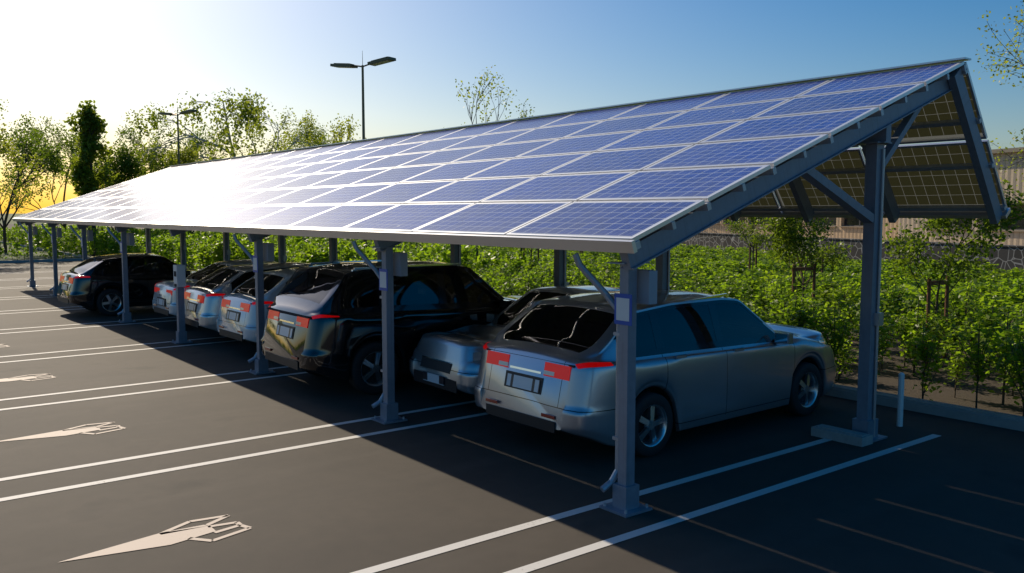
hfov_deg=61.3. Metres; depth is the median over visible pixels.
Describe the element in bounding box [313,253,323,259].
hedge clump
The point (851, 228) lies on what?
industrial hall
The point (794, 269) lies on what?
tree stake frame
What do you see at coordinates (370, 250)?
hedge clump
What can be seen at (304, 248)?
hedge clump
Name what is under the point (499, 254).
hedge clump
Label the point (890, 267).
hedge clump
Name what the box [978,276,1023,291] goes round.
hedge clump
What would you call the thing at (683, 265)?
hedge clump
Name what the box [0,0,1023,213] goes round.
sky
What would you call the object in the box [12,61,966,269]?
carport roof
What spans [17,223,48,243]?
hedge clump
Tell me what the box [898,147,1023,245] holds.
tall industrial hall
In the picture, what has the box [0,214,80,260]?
ground grass
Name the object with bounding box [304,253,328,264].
hedge clump
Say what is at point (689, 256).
hedge clump
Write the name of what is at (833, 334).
hedge plant
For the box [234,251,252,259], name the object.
hedge clump
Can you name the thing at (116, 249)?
hedge clump
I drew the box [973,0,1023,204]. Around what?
tree
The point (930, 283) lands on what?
tree stake frame
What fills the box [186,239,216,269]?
hedge clump
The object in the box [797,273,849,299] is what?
hedge clump
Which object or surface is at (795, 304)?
hedge plant
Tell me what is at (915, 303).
hedge plant
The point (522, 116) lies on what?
tall sapling
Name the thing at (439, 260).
hedge plant
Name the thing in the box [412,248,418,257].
hedge clump
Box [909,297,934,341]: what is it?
hedge plant
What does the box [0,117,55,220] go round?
tree
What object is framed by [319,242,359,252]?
hedge clump
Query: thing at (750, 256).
tree stake frame
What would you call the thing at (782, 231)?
young tree
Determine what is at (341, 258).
hedge clump
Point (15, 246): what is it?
hedge clump
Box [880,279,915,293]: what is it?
hedge clump
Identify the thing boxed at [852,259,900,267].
hedge clump
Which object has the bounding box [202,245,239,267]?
hedge clump
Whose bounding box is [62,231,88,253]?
hedge clump
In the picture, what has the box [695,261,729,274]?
hedge clump
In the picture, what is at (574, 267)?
hedge plant
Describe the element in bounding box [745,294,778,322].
hedge plant
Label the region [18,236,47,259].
hedge clump
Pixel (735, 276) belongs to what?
hedge clump
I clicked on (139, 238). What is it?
hedge clump
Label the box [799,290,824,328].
hedge plant
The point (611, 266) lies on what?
hedge plant
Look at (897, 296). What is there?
hedge plant
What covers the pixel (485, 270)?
hedge plant
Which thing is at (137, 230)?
hedge clump
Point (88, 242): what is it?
hedge clump
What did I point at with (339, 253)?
hedge clump
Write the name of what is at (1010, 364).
hedge plant
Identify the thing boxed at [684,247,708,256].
hedge clump
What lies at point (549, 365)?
silver wagon car
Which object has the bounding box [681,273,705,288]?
hedge plant
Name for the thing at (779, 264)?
hedge clump
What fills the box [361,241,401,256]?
hedge clump
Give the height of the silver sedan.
1.450 m
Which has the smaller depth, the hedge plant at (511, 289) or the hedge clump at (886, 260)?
the hedge plant at (511, 289)
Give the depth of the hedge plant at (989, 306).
16.61 m
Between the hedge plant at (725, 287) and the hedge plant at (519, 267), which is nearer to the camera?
the hedge plant at (725, 287)
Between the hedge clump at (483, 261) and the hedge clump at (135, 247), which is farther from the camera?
the hedge clump at (135, 247)
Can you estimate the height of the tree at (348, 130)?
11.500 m
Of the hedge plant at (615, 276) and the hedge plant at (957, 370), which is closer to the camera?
the hedge plant at (957, 370)
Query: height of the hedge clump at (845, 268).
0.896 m
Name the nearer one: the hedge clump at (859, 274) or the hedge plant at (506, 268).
the hedge plant at (506, 268)
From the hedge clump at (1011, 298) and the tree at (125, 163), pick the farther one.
the tree at (125, 163)
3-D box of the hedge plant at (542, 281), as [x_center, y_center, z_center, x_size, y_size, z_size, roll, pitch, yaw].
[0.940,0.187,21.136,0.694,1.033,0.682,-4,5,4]
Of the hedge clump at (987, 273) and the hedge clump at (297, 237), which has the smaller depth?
the hedge clump at (987, 273)
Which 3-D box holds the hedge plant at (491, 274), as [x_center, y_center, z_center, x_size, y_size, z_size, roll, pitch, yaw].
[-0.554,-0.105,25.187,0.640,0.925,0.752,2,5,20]
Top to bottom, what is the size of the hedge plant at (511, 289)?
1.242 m
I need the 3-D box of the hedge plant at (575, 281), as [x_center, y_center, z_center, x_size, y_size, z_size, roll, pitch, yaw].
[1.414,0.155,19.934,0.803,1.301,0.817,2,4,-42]
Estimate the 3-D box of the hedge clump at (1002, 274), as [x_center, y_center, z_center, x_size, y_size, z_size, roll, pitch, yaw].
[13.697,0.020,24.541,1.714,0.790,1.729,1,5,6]
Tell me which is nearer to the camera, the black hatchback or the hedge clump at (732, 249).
the black hatchback
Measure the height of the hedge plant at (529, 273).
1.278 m
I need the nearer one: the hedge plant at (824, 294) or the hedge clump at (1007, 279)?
the hedge plant at (824, 294)
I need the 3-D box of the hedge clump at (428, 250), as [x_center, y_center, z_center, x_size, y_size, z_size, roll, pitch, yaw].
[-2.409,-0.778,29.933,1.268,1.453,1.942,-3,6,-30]
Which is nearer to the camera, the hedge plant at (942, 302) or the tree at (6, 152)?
the hedge plant at (942, 302)
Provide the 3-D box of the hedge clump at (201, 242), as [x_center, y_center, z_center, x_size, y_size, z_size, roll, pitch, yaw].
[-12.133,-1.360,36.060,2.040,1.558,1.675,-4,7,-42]
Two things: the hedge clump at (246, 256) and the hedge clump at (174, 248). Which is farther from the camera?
the hedge clump at (174, 248)
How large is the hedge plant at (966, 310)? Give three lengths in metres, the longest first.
1.376 x 0.855 x 0.841 m
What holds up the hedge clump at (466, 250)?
on the planting bed soil
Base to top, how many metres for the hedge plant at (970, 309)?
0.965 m
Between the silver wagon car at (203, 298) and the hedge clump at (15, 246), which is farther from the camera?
the hedge clump at (15, 246)
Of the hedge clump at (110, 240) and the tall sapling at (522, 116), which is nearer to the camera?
the tall sapling at (522, 116)
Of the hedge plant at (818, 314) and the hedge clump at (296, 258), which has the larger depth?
the hedge clump at (296, 258)
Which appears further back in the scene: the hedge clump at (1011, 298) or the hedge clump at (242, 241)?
the hedge clump at (242, 241)
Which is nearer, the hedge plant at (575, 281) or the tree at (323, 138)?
the hedge plant at (575, 281)
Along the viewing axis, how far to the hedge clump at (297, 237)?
36.47 m
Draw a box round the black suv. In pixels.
[261,259,520,394]
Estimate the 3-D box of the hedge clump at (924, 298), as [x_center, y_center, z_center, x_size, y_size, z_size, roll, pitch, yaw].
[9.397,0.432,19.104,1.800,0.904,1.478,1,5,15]
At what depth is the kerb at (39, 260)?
43.67 m
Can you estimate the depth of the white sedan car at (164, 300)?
18.95 m
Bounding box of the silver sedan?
[410,285,619,394]
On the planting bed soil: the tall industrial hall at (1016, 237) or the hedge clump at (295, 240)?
the hedge clump at (295, 240)
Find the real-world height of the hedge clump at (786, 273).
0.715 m
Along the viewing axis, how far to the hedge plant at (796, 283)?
19.67 m
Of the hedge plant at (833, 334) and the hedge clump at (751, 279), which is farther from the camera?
the hedge clump at (751, 279)
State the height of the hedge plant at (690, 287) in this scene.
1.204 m
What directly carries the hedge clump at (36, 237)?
on the planting bed soil
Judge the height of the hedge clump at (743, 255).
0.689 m
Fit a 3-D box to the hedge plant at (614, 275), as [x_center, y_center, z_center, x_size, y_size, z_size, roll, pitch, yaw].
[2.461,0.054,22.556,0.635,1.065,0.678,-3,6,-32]
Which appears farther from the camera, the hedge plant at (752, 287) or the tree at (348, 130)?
the tree at (348, 130)
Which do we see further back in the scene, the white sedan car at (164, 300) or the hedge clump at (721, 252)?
the hedge clump at (721, 252)
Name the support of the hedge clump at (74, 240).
on the ground grass at (21, 250)
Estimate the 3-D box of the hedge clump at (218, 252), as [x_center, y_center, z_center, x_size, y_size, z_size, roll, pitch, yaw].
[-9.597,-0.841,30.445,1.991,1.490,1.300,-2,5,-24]
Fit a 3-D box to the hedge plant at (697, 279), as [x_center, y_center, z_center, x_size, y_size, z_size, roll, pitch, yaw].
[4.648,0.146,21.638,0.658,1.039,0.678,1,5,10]
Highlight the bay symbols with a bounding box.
[0,344,251,561]
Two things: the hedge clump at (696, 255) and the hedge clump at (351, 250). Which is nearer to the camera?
the hedge clump at (351, 250)
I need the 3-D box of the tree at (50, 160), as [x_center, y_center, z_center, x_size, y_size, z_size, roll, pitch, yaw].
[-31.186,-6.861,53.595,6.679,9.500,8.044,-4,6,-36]
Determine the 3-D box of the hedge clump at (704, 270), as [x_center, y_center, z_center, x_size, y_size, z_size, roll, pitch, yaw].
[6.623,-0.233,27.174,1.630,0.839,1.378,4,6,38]
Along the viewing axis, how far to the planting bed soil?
12.84 m
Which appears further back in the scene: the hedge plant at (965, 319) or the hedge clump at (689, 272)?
the hedge clump at (689, 272)
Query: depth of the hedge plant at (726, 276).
21.71 m
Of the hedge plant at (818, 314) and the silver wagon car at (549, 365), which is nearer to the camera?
the silver wagon car at (549, 365)
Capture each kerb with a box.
[0,241,1023,431]
[0,258,87,262]
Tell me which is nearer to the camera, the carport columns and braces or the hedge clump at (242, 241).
the carport columns and braces
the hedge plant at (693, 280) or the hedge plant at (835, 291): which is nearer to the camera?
the hedge plant at (835, 291)
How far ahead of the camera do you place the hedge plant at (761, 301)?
17.73 m
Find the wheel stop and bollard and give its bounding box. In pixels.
[811,372,904,446]
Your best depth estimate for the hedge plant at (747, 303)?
14.66 m
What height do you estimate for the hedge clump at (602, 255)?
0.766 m
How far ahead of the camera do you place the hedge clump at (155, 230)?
51.35 m
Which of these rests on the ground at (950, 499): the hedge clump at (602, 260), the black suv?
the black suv
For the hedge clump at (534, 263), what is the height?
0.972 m
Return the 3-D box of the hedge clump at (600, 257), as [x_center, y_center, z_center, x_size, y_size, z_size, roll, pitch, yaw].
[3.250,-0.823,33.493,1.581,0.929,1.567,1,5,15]
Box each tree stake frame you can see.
[749,243,756,268]
[792,264,816,300]
[800,251,823,281]
[925,276,949,363]
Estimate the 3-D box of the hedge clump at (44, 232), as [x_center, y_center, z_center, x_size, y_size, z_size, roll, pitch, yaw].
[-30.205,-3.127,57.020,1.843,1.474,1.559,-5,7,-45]
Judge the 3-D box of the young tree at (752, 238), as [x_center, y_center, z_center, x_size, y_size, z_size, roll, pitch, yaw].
[8.287,-1.817,30.056,1.430,3.500,2.524,-1,5,-12]
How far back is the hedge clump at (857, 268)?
28.95 m
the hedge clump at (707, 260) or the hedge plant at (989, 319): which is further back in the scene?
the hedge clump at (707, 260)
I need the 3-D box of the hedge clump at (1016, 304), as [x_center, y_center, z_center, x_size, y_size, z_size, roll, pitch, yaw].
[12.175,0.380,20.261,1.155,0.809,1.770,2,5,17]
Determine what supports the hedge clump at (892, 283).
on the planting bed soil
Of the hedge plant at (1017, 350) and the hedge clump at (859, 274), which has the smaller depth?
the hedge plant at (1017, 350)
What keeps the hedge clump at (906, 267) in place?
on the planting bed soil
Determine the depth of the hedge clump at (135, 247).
39.36 m
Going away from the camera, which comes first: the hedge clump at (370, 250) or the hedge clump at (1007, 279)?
the hedge clump at (1007, 279)
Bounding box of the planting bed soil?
[0,224,1023,415]
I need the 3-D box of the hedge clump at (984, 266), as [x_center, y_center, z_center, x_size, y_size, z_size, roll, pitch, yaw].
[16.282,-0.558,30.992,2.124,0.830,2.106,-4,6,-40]
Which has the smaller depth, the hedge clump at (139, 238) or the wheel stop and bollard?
the wheel stop and bollard
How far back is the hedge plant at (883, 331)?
11.88 m
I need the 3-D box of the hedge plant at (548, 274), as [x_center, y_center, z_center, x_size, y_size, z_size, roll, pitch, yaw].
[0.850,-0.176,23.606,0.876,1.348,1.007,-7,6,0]
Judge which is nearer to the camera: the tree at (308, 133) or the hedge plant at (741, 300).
the hedge plant at (741, 300)
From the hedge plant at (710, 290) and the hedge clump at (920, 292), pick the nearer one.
the hedge clump at (920, 292)
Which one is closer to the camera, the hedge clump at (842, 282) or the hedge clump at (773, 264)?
the hedge clump at (842, 282)
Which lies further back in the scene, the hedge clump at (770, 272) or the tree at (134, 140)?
the tree at (134, 140)
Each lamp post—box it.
[158,109,196,164]
[330,51,395,247]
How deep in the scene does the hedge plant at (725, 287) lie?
18.95 m
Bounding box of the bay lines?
[0,265,939,572]
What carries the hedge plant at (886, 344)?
on the planting bed soil
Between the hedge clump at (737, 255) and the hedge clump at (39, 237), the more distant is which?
the hedge clump at (39, 237)
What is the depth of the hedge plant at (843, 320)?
14.16 m
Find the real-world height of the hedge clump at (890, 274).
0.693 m
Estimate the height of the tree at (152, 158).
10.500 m
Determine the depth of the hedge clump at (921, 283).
20.43 m
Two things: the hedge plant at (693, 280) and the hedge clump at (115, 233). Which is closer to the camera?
the hedge plant at (693, 280)
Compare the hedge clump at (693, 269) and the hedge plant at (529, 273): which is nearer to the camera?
the hedge plant at (529, 273)
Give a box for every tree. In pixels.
[0,99,68,252]
[0,116,106,228]
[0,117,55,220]
[62,100,118,256]
[67,138,148,231]
[112,108,225,170]
[121,87,312,233]
[158,139,219,233]
[204,99,341,235]
[279,110,366,149]
[286,122,343,148]
[512,247,534,260]
[723,217,772,267]
[754,217,852,297]
[771,217,836,276]
[882,179,1023,361]
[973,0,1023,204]
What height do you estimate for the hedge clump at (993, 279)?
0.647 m
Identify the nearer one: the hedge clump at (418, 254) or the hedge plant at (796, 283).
the hedge plant at (796, 283)
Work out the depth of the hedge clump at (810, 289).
20.28 m
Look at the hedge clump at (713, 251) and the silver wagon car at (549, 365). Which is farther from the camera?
the hedge clump at (713, 251)
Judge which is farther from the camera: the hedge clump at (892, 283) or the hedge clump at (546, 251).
the hedge clump at (546, 251)
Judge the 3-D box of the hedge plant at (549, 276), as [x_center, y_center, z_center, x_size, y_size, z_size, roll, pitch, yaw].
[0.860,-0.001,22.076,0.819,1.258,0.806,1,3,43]
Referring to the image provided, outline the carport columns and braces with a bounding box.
[19,57,970,517]
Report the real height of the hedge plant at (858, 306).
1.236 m
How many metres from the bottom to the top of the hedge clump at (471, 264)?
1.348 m
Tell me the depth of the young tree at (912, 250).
14.12 m
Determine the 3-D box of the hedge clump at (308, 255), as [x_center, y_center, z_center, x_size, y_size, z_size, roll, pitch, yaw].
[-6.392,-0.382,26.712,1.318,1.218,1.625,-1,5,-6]
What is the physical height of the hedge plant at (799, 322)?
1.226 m
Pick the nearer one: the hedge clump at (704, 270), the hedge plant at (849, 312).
the hedge plant at (849, 312)
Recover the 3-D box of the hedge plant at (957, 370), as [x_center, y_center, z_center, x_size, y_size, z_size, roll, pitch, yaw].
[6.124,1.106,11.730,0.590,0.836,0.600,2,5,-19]
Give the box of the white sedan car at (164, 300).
[152,259,275,316]
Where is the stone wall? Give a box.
[677,232,1023,271]
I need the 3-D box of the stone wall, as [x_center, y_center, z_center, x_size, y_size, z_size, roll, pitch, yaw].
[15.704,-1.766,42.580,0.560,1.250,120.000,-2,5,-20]
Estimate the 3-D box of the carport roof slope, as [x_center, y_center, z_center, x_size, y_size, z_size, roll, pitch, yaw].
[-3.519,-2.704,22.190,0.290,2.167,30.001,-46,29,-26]
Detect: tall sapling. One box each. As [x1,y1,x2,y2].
[455,65,516,264]
[505,99,534,256]
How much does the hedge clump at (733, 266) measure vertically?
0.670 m
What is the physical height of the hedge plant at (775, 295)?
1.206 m
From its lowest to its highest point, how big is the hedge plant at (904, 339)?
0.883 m
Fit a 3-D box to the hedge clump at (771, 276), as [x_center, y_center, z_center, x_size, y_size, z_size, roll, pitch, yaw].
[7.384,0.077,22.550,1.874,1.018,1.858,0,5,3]
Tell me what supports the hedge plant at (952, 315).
on the planting bed soil
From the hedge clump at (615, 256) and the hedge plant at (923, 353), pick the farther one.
the hedge clump at (615, 256)
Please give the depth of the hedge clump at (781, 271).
29.09 m
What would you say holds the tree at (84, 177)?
on the planting bed soil
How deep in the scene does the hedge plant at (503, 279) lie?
20.86 m
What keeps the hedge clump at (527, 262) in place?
on the planting bed soil
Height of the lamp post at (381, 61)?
8.650 m
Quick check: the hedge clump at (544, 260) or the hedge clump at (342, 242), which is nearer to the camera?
the hedge clump at (544, 260)
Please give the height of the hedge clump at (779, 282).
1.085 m
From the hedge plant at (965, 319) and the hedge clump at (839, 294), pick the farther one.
the hedge clump at (839, 294)
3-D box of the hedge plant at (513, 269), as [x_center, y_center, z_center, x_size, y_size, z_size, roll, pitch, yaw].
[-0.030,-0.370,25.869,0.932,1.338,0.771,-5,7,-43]
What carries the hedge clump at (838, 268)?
on the planting bed soil
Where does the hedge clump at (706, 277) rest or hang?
on the planting bed soil
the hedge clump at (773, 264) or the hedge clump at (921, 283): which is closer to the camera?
the hedge clump at (921, 283)
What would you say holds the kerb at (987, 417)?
on the ground grass at (21, 250)
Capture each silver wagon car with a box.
[184,262,309,331]
[474,289,835,456]
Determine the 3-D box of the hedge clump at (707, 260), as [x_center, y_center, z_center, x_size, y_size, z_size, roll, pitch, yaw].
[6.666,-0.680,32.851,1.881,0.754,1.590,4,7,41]
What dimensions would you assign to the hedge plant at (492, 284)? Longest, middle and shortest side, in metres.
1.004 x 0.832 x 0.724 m
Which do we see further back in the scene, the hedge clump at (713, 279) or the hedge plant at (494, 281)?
the hedge clump at (713, 279)
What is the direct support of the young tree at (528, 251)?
on the planting bed soil
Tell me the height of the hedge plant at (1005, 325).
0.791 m
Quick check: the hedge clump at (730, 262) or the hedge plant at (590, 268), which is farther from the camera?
the hedge clump at (730, 262)
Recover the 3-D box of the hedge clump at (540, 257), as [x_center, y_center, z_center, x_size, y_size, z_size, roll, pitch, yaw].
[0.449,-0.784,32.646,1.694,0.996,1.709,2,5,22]
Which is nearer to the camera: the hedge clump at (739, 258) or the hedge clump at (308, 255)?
the hedge clump at (308, 255)
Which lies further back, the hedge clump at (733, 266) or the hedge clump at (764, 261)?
the hedge clump at (764, 261)
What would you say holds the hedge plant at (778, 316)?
on the planting bed soil
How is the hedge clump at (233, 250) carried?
on the planting bed soil
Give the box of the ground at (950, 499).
[0,261,1023,572]
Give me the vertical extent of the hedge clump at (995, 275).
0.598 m
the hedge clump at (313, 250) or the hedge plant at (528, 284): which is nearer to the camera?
the hedge plant at (528, 284)
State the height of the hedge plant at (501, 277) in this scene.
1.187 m
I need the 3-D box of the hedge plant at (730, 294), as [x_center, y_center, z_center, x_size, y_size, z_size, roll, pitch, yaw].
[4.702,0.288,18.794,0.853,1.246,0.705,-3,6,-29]
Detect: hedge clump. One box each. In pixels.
[0,239,23,258]
[6,225,25,240]
[6,229,22,241]
[13,224,46,242]
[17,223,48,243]
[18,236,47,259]
[32,227,46,247]
[34,228,51,249]
[41,229,62,246]
[44,235,71,258]
[57,230,101,258]
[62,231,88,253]
[69,230,102,252]
[87,228,126,255]
[87,235,112,256]
[97,235,120,255]
[100,240,110,254]
[106,237,127,253]
[109,233,145,253]
[127,241,153,253]
[133,240,164,252]
[136,228,159,235]
[137,237,174,252]
[139,228,168,234]
[141,233,176,261]
[151,232,189,257]
[164,238,204,265]
[172,238,194,266]
[174,242,197,269]
[186,231,216,239]
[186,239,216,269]
[193,235,240,262]
[193,242,218,270]
[198,244,213,269]
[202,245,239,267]
[211,232,242,242]
[212,234,241,246]
[212,242,253,263]
[215,242,250,260]
[217,233,263,248]
[231,234,273,247]
[231,242,277,259]
[233,242,274,257]
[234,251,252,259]
[241,252,277,261]
[274,243,314,261]
[277,237,306,260]
[286,236,294,253]
[286,241,306,261]
[289,236,326,260]
[290,236,324,257]
[291,251,316,262]
[301,254,312,262]
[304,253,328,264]
[308,247,349,259]
[311,237,362,247]
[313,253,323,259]
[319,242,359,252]
[322,241,361,260]
[326,242,371,257]
[338,245,376,257]
[338,254,376,260]
[345,241,396,259]
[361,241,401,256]
[397,248,438,261]
[402,242,449,256]
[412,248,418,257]
[421,244,463,258]
[427,243,442,254]
[433,254,475,269]
[440,245,482,269]
[461,245,501,273]
[465,247,512,269]
[475,255,508,275]
[490,248,528,268]
[492,259,536,268]
[508,254,544,262]
[523,260,553,285]
[526,248,552,254]
[531,258,569,269]
[550,259,588,270]
[572,259,619,276]
[579,251,616,261]
[580,254,608,258]
[581,253,614,270]
[595,252,620,264]
[597,261,647,277]
[649,257,683,264]
[670,261,696,271]
[670,268,699,288]
[670,269,736,292]
[671,262,712,275]
[674,259,710,264]
[676,253,693,259]
[677,266,701,277]
[679,245,708,249]
[680,251,716,259]
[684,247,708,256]
[694,255,737,261]
[695,257,745,273]
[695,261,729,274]
[698,266,739,276]
[699,249,731,257]
[700,273,721,292]
[703,273,769,302]
[710,272,743,280]
[715,249,748,260]
[716,245,747,254]
[718,267,763,274]
[720,254,751,265]
[720,256,759,264]
[722,264,757,271]
[729,253,757,260]
[731,261,789,274]
[735,260,769,272]
[735,275,767,300]
[741,270,803,295]
[742,257,788,262]
[747,261,796,270]
[756,272,822,309]
[757,270,791,287]
[762,270,776,285]
[768,272,836,301]
[769,260,778,272]
[778,265,795,273]
[789,271,851,285]
[795,265,853,277]
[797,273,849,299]
[797,282,853,309]
[804,283,859,308]
[812,271,860,309]
[817,263,849,272]
[819,265,861,277]
[827,262,861,272]
[839,265,885,273]
[843,281,918,320]
[846,266,901,277]
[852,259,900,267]
[854,273,891,285]
[860,280,902,292]
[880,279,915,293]
[880,281,954,318]
[881,268,936,286]
[882,259,891,266]
[883,266,926,278]
[884,269,929,285]
[893,284,976,316]
[896,276,955,287]
[906,276,966,287]
[907,263,936,280]
[911,273,980,299]
[919,259,967,267]
[919,274,965,284]
[924,269,983,283]
[925,292,1012,334]
[931,259,998,272]
[952,289,1014,324]
[957,268,1000,273]
[964,269,1021,278]
[964,280,1008,299]
[965,281,1023,325]
[966,275,1000,283]
[972,272,1021,286]
[977,271,1023,279]
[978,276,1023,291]
[979,278,1023,298]
[983,274,1004,283]
[992,269,1023,276]
[996,288,1023,328]
[1000,278,1023,309]
[1007,288,1023,313]
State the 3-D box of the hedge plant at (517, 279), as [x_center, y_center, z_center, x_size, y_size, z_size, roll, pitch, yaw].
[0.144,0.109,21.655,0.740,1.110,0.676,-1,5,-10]
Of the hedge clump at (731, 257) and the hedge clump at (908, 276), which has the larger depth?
the hedge clump at (731, 257)
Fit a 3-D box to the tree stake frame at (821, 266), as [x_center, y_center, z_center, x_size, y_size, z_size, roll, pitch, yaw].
[8.275,-0.250,23.860,0.632,1.450,0.064,1,5,11]
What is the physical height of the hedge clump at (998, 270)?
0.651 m
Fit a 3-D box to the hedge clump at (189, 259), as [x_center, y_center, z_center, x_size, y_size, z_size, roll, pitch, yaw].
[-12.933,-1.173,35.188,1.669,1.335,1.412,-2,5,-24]
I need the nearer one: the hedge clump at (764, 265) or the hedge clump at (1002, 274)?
the hedge clump at (1002, 274)
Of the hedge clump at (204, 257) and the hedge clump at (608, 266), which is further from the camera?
the hedge clump at (204, 257)
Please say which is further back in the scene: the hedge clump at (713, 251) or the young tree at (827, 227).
the hedge clump at (713, 251)
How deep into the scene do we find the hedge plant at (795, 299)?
17.33 m
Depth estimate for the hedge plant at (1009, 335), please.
13.33 m
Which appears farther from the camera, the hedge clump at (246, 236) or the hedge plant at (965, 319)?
the hedge clump at (246, 236)
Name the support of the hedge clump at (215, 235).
on the planting bed soil
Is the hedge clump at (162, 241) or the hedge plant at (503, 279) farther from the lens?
the hedge clump at (162, 241)
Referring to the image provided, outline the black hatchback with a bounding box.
[57,253,195,315]
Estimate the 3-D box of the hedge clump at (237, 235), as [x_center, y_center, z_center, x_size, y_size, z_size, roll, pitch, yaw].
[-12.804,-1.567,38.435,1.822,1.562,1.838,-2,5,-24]
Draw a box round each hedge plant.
[421,252,441,261]
[480,264,495,282]
[480,275,504,290]
[482,273,504,290]
[484,267,496,283]
[486,264,512,294]
[488,251,513,286]
[489,260,515,283]
[494,268,531,295]
[495,273,519,294]
[500,252,522,276]
[506,268,529,295]
[508,255,526,276]
[514,274,543,295]
[515,263,540,292]
[533,262,553,286]
[535,254,550,285]
[538,278,553,287]
[540,260,553,279]
[566,257,580,275]
[566,266,581,284]
[566,270,592,284]
[576,269,613,285]
[579,262,600,279]
[592,260,619,282]
[596,268,618,286]
[606,277,619,287]
[609,266,619,285]
[652,264,676,282]
[670,270,704,291]
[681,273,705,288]
[686,272,709,292]
[701,282,719,293]
[706,275,741,296]
[713,272,744,299]
[715,267,738,290]
[721,275,747,299]
[730,292,752,307]
[735,265,772,303]
[736,295,782,321]
[742,290,769,308]
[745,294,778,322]
[751,287,773,312]
[756,298,807,326]
[758,283,807,320]
[762,280,792,320]
[765,282,784,314]
[769,276,818,327]
[776,271,808,299]
[780,290,814,313]
[781,299,822,331]
[790,303,827,330]
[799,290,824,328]
[806,302,859,383]
[815,273,843,307]
[820,298,858,343]
[821,273,859,308]
[828,291,853,312]
[828,309,854,363]
[829,340,858,379]
[837,303,859,344]
[843,289,895,349]
[847,290,893,327]
[855,305,896,374]
[878,303,910,370]
[880,278,911,337]
[880,286,914,321]
[884,292,947,375]
[886,281,917,336]
[889,315,922,365]
[894,294,934,338]
[905,326,949,400]
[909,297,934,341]
[919,308,958,362]
[932,278,989,352]
[932,290,952,316]
[936,337,984,397]
[938,311,960,357]
[939,287,980,340]
[939,323,972,372]
[943,297,983,344]
[944,315,1003,407]
[955,311,979,350]
[955,318,987,360]
[965,306,1015,377]
[966,306,1023,404]
[977,301,1002,318]
[984,325,1023,415]
[987,318,1008,362]
[993,318,1023,395]
[998,323,1023,366]
[1001,296,1023,320]
[1002,318,1023,344]
[1010,303,1023,329]
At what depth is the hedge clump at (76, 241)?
45.77 m
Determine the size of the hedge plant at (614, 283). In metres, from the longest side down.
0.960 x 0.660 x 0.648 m
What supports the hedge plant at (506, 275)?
on the planting bed soil
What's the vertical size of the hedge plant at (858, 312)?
1.255 m
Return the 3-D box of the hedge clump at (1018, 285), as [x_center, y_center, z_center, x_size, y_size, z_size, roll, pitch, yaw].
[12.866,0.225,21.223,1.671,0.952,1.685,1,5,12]
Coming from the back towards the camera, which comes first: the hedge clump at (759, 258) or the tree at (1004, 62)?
the hedge clump at (759, 258)
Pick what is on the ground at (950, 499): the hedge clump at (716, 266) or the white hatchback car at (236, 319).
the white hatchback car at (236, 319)
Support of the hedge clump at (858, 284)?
on the planting bed soil
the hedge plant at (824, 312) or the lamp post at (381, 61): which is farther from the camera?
the lamp post at (381, 61)
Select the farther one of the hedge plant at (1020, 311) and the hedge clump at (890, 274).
the hedge clump at (890, 274)
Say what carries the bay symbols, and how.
on the ground at (950, 499)
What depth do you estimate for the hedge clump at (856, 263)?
32.16 m
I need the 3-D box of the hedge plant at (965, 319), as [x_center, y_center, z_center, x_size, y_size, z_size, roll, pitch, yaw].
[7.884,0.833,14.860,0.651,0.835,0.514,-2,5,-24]
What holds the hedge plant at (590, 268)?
on the planting bed soil
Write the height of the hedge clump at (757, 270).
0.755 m
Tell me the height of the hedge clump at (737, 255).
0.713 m
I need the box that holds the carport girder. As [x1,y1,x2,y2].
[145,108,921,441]
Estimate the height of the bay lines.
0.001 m
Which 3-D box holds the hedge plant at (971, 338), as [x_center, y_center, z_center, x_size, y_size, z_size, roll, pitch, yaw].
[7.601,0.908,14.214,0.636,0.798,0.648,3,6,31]
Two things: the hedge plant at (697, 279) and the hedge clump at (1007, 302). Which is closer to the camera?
the hedge clump at (1007, 302)
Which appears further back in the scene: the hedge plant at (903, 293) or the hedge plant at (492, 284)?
the hedge plant at (492, 284)
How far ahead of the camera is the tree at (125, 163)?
52.03 m
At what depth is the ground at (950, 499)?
8.20 m
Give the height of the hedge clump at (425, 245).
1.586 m
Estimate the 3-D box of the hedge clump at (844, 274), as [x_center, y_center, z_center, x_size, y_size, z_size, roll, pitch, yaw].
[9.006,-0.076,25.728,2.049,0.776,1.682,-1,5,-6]
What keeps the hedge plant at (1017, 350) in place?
on the planting bed soil
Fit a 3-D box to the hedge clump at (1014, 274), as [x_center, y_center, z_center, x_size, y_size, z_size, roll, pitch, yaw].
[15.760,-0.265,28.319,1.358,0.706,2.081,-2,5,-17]
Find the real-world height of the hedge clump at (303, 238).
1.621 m
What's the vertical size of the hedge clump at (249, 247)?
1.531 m
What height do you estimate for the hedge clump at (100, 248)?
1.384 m
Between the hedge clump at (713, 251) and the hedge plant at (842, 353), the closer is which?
the hedge plant at (842, 353)
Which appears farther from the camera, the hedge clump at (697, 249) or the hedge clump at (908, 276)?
the hedge clump at (697, 249)
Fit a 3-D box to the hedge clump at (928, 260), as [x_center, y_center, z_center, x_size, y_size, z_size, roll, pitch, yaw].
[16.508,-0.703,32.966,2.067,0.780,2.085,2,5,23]
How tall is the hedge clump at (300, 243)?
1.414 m
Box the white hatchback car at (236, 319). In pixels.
[216,268,297,346]
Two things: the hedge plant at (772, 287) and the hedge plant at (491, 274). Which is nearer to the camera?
the hedge plant at (772, 287)
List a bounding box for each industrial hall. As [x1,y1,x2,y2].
[702,217,898,239]
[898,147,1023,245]
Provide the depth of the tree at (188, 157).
54.16 m
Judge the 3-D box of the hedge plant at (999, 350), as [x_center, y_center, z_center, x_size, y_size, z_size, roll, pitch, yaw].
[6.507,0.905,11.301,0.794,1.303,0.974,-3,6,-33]

